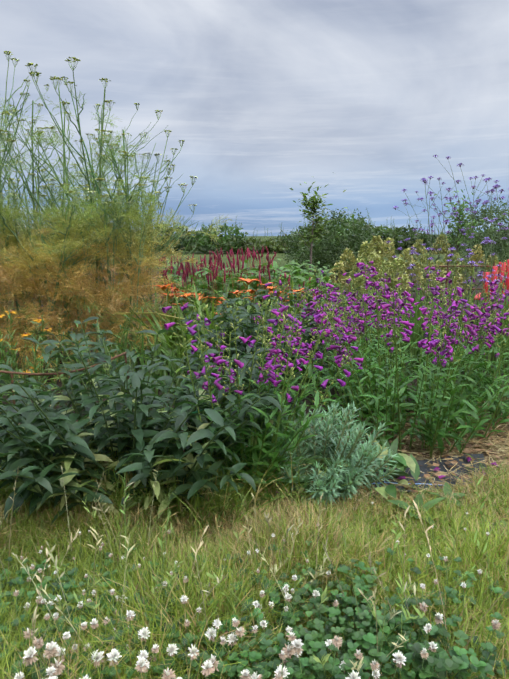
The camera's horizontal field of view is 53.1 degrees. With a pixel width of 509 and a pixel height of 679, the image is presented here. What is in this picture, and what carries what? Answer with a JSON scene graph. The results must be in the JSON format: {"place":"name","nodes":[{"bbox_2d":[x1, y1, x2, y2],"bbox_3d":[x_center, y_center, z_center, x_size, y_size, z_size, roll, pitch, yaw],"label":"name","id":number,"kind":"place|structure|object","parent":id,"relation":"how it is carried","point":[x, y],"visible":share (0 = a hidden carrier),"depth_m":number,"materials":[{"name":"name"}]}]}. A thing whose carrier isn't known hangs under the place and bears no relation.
{"place":"outdoors","nodes":[
{"label":"outdoors","id":0,"kind":"place"},
{"bbox_2d":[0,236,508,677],"bbox_3d":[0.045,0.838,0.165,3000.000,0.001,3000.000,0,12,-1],"label":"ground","id":1,"kind":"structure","parent":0,"point":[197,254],"depth_m":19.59,"materials":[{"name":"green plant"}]},
{"bbox_2d":[0,317,312,523],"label":"leafy bush plant","id":2,"kind":"object","parent":1,"relation":"on","point":[43,430],"visible":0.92,"depth_m":1.54,"materials":[{"name":"green plant"}]},
{"bbox_2d":[0,267,508,448],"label":"soil bed","id":3,"kind":"object","parent":1,"relation":"on","point":[308,402],"depth_m":3.56,"materials":[{"name":"brown soil"}]},
{"bbox_2d":[0,310,51,372],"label":"yellow flowers","id":4,"kind":"object","parent":3,"relation":"on","point":[38,319],"visible":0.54,"depth_m":2.86,"materials":[{"name":"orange plant"}]},
{"bbox_2d":[0,291,149,408],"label":"helenium","id":5,"kind":"object","parent":3,"relation":"on","point":[10,359],"visible":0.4,"depth_m":2.69,"materials":[{"name":"green plant"}]},
{"bbox_2d":[0,236,180,385],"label":"bronze fennel","id":6,"kind":"object","parent":3,"relation":"on","point":[116,299],"visible":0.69,"depth_m":2.98,"materials":[{"name":"brown plant"}]},
{"bbox_2d":[0,62,233,370],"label":"feathery fennel plant","id":7,"kind":"object","parent":3,"relation":"on","point":[78,243],"visible":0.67,"depth_m":3.13,"materials":[{"name":"green plant"}]},
{"bbox_2d":[0,51,197,213],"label":"fennel flower heads","id":8,"kind":"object","parent":7,"relation":"attached to","point":[44,187],"visible":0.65,"depth_m":3.15,"materials":[{"name":"green plant"}]},
{"bbox_2d":[114,372,316,480],"bbox_3d":[-0.123,0.317,2.033,0.797,0.241,1.004,2,12,9],"label":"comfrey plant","id":9,"kind":"object","parent":3,"relation":"on","point":[235,445],"visible":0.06,"depth_m":1.81,"materials":[{"name":"green plant"}]},
{"bbox_2d":[84,276,349,383],"bbox_3d":[-0.166,-0.118,3.278,1.768,0.635,1.379,-9,14,-37],"label":"daylily plant","id":10,"kind":"object","parent":3,"relation":"on","point":[171,337],"visible":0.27,"depth_m":3.15,"materials":[{"name":"green plant"}]},
{"bbox_2d":[154,278,303,314],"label":"orange flowers","id":11,"kind":"object","parent":10,"relation":"on","point":[247,281],"visible":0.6,"depth_m":3.35,"materials":[{"name":"orange plant"}]},
{"bbox_2d":[158,246,330,308],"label":"red flower spikes","id":12,"kind":"object","parent":3,"relation":"on","point":[219,263],"visible":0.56,"depth_m":4.51,"materials":[{"name":"red plant"}]},
{"bbox_2d":[155,256,342,332],"bbox_3d":[-0.095,-0.331,5.359,2.156,1.193,2.615,0,12,-1],"label":"foliage","id":13,"kind":"object","parent":3,"relation":"on","point":[217,284],"visible":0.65,"depth_m":4.71,"materials":[{"name":"green plant"}]},
{"bbox_2d":[174,281,347,390],"bbox_3d":[0.045,-0.020,2.878,0.978,0.604,1.054,0,12,-1],"label":"leafy bush plant","id":14,"kind":"object","parent":3,"relation":"on","point":[244,332],"visible":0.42,"depth_m":2.74,"materials":[{"name":"green plant"}]},
{"bbox_2d":[72,277,508,394],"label":"sword leaf plant","id":15,"kind":"object","parent":3,"relation":"on","point":[415,337],"visible":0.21,"depth_m":3.04,"materials":[{"name":"green plant"}]},
{"bbox_2d":[235,284,391,396],"bbox_3d":[0.302,-0.018,2.866,0.903,0.604,0.793,-10,15,-39],"label":"penstemon plant","id":16,"kind":"object","parent":3,"relation":"on","point":[323,359],"visible":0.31,"depth_m":2.85,"materials":[{"name":"purple plant"}]},
{"bbox_2d":[254,291,397,338],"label":"purple flowers","id":17,"kind":"object","parent":16,"relation":"attached to","point":[312,311],"visible":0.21,"depth_m":2.98,"materials":[{"name":"purple plant"}]},
{"bbox_2d":[289,176,353,271],"bbox_3d":[1.222,-2.057,9.471,1.151,1.965,1.313,0,12,-1],"label":"sapling tree","id":18,"kind":"object","parent":3,"relation":"on","point":[312,206],"depth_m":9.34,"materials":[{"name":"green plant"}]},
{"bbox_2d":[282,197,508,275],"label":"dark shrubs","id":19,"kind":"object","parent":3,"relation":"on","point":[324,255],"visible":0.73,"depth_m":11.18,"materials":[{"name":"green plant"}]},
{"bbox_2d":[331,254,504,301],"bbox_3d":[2.117,-0.830,6.835,2.408,0.620,1.570,0,12,-1],"label":"hydrangea plant","id":20,"kind":"object","parent":3,"relation":"on","point":[348,273],"visible":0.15,"depth_m":6.90,"materials":[{"name":"green plant"}]},
{"bbox_2d":[329,233,506,302],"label":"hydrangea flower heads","id":21,"kind":"object","parent":20,"relation":"attached to","point":[398,266],"visible":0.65,"depth_m":6.68,"materials":[{"name":"green plant"}]},
{"bbox_2d":[390,159,508,371],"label":"verbena stems","id":22,"kind":"object","parent":3,"relation":"on","point":[468,257],"visible":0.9,"depth_m":3.08,"materials":[{"name":"green plant"}]},
{"bbox_2d":[386,155,506,266],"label":"verbena flowers","id":23,"kind":"object","parent":22,"relation":"attached to","point":[486,241],"visible":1,"depth_m":3.01,"materials":[{"name":"purple plant"}]},
{"bbox_2d":[398,210,507,283],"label":"purple flowers","id":24,"kind":"object","parent":22,"relation":"attached to","point":[450,255],"visible":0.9,"depth_m":3.20,"materials":[{"name":"purple plant"}]},
{"bbox_2d":[399,214,508,376],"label":"flower stems","id":25,"kind":"object","parent":3,"relation":"on","point":[452,270],"visible":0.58,"depth_m":3.30,"materials":[{"name":"green plant"}]},
{"bbox_2d":[434,183,483,275],"bbox_3d":[4.516,-2.366,10.940,0.994,1.984,0.963,-7,13,-30],"label":"sapling tree","id":26,"kind":"object","parent":3,"relation":"on","point":[457,224],"depth_m":10.86,"materials":[{"name":"green plant"}]},
{"bbox_2d":[427,262,506,300],"bbox_3d":[1.658,-0.269,3.962,0.655,0.655,0.016,0,12,-1],"label":"plant support","id":27,"kind":"object","parent":3,"relation":"on","point":[447,272],"visible":0.23,"depth_m":3.90,"materials":[{"name":"metal"}]},
{"bbox_2d":[474,260,508,312],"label":"flowers","id":28,"kind":"object","parent":3,"relation":"on","point":[495,268],"visible":0.08,"depth_m":3.83,"materials":[{"name":"plant"}]},
{"bbox_2d":[0,456,508,678],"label":"lawn grass","id":29,"kind":"structure","parent":1,"relation":"on","point":[376,539],"depth_m":1.25,"materials":[{"name":"green plant"}]},
{"bbox_2d":[0,502,508,678],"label":"clover","id":30,"kind":"object","parent":29,"relation":"on","point":[440,661],"depth_m":0.99,"materials":[{"name":"green plant"}]},
{"bbox_2d":[0,463,508,678],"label":"tall grass stalks","id":31,"kind":"object","parent":1,"relation":"on","point":[213,576],"visible":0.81,"depth_m":1.05,"materials":[{"name":"plant"}]},
{"bbox_2d":[38,207,508,253],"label":"hedge","id":32,"kind":"object","parent":1,"relation":"on","point":[278,245],"visible":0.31,"depth_m":24.83,"materials":[{"name":"green plant"}]},
{"bbox_2d":[243,401,400,506],"bbox_3d":[0.224,0.381,1.785,0.516,0.343,0.533,-10,15,-41],"label":"plant","id":33,"kind":"object","parent":1,"relation":"on","point":[357,470],"visible":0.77,"depth_m":1.71,"materials":[{"name":"green plant"}]},
{"bbox_2d":[211,267,508,520],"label":"mulch","id":34,"kind":"object","parent":1,"relation":"on","point":[496,451],"depth_m":2.12,"materials":[{"name":"brown wood"}]},
{"bbox_2d":[0,352,133,410],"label":"plant support","id":35,"kind":"object","parent":34,"relation":"on","point":[11,373],"visible":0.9,"depth_m":1.74,"materials":[{"name":"metal"}]},
{"bbox_2d":[0,428,362,543],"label":"grass tufts","id":36,"kind":"object","parent":34,"relation":"on","point":[215,500],"visible":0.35,"depth_m":1.55,"materials":[{"name":"green plant"}]},
{"bbox_2d":[0,394,508,528],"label":"mulch straw chips","id":37,"kind":"object","parent":34,"relation":"on","point":[477,441],"visible":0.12,"depth_m":1.99,"materials":[{"name":"brown wood"}]},
{"bbox_2d":[163,277,353,498],"bbox_3d":[-0.005,0.155,1.743,0.666,0.712,0.578,4,12,20],"label":"penstemon plant","id":38,"kind":"object","parent":37,"relation":"on","point":[253,448],"visible":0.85,"depth_m":1.65,"materials":[{"name":"green plant"}]},
{"bbox_2d":[162,280,362,402],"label":"penstemon flowers","id":39,"kind":"object","parent":38,"relation":"attached to","point":[218,360],"visible":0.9,"depth_m":1.63,"materials":[{"name":"purple plant"}]},
{"bbox_2d":[1,428,508,534],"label":"weed plants","id":40,"kind":"object","parent":34,"relation":"on","point":[407,461],"visible":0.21,"depth_m":1.66,"materials":[{"name":"green plant"}]},
{"bbox_2d":[233,457,498,503],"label":"fallen petals","id":41,"kind":"object","parent":34,"relation":"on","point":[443,476],"visible":0.58,"depth_m":1.85,"materials":[{"name":"purple plant"}]},
{"bbox_2d":[275,258,508,457],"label":"penstemon plant","id":42,"kind":"object","parent":34,"relation":"on","point":[460,405],"visible":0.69,"depth_m":2.14,"materials":[{"name":"green plant"}]},
{"bbox_2d":[274,261,508,369],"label":"penstemon flowers","id":43,"kind":"object","parent":42,"relation":"attached to","point":[432,343],"visible":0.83,"depth_m":2.13,"materials":[{"name":"purple plant"}]},
{"bbox_2d":[363,454,486,491],"bbox_3d":[0.639,0.483,1.839,0.594,0.003,0.216,-4,12,-17],"label":"weed fabric sheet","id":44,"kind":"object","parent":34,"relation":"on","point":[423,468],"visible":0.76,"depth_m":1.86,"materials":[{"name":"grey fabric"}]},
{"bbox_2d":[371,471,431,484],"bbox_3d":[0.530,0.489,1.800,0.254,0.002,0.099,1,12,3],"label":"blue weed fabric thread","id":45,"kind":"object","parent":44,"relation":"on","point":[397,483],"visible":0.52,"depth_m":1.76,"materials":[{"name":"blue fabric"}]},
{"bbox_2d":[450,274,508,423],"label":"penstemon plant","id":46,"kind":"object","parent":34,"relation":"on","point":[489,365],"visible":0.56,"depth_m":2.35,"materials":[{"name":"green plant"}]},
{"bbox_2d":[442,284,508,357],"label":"purple flowers","id":47,"kind":"object","parent":46,"relation":"attached to","point":[499,324],"visible":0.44,"depth_m":2.27,"materials":[{"name":"purple plant"}]},
{"bbox_2d":[0,0,508,235],"label":"sky","id":48,"kind":"structure","parent":0,"point":[265,98],"materials":[{"name":"grey"}]}
]}

